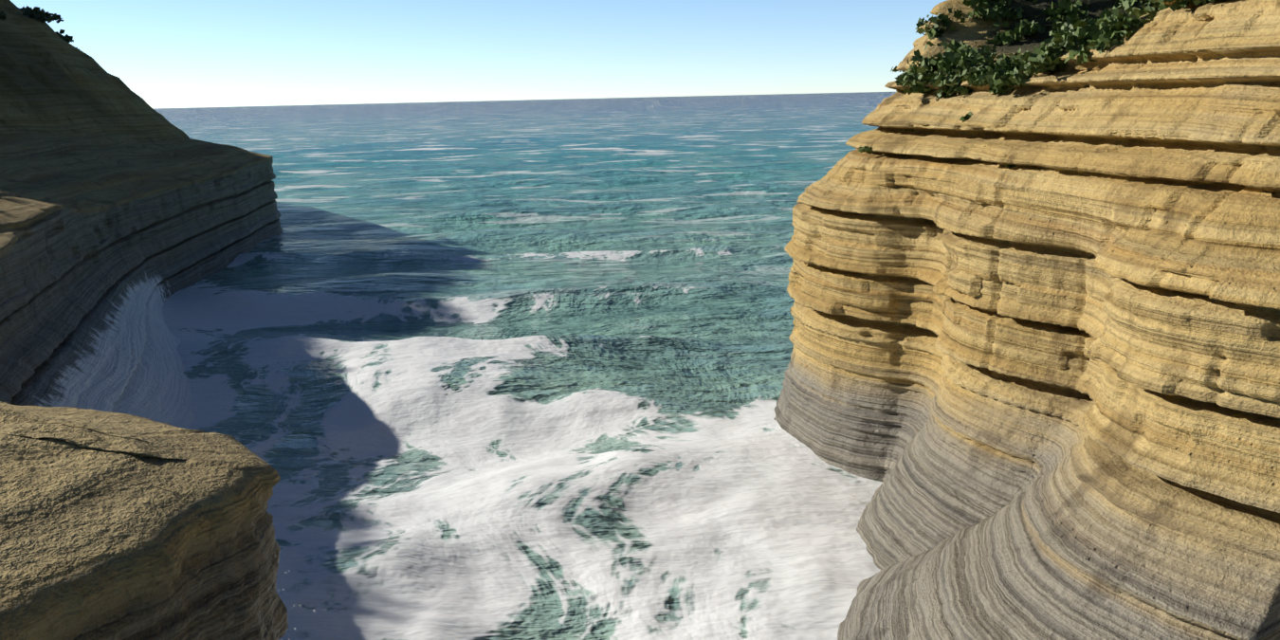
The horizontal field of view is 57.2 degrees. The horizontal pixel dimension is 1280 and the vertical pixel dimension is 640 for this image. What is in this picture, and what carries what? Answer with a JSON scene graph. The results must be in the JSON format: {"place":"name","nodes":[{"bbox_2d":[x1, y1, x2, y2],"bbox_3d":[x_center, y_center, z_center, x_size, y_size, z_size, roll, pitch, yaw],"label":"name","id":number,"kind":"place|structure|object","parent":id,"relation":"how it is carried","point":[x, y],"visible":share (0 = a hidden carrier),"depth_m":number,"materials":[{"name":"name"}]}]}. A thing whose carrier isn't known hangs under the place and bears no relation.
{"place":"outdoors","nodes":[
{"label":"outdoors","id":0,"kind":"place"},
{"bbox_2d":[0,0,288,639],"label":"headland","id":1,"kind":"structure","parent":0,"point":[133,506],"depth_m":38.08,"materials":[{"name":"stone"}]},
{"bbox_2d":[0,2,79,49],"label":"headland scrub","id":2,"kind":"object","parent":1,"relation":"on","point":[37,13],"visible":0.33,"depth_m":92.31,"materials":[{"name":"green plant"}]},
{"bbox_2d":[10,0,946,108],"label":"sky","id":3,"kind":"structure","parent":0,"point":[170,53],"materials":[{"name":"blue"}]},
{"bbox_2d":[152,91,895,639],"bbox_3d":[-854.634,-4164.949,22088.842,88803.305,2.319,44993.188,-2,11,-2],"label":"sea","id":4,"kind":"structure","parent":0,"point":[566,426],"depth_m":44.23,"materials":[{"name":"liquid"}]},
{"bbox_2d":[277,569,315,639],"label":"sea spray","id":5,"kind":"object","parent":4,"relation":"on","point":[291,608],"depth_m":20.01,"materials":[{"name":"white"}]},
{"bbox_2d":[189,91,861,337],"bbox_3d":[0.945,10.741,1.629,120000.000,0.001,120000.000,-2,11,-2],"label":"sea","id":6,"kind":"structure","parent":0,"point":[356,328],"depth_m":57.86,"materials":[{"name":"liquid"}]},
{"bbox_2d":[773,0,1279,639],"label":"cliff","id":7,"kind":"structure","parent":0,"point":[1035,389],"depth_m":22.67,"materials":[{"name":"stone"}]},
{"bbox_2d":[858,0,1218,168],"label":"cliff scrub","id":8,"kind":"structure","parent":7,"relation":"on","point":[957,63],"depth_m":29.45,"materials":[{"name":"green plant"}]}
]}

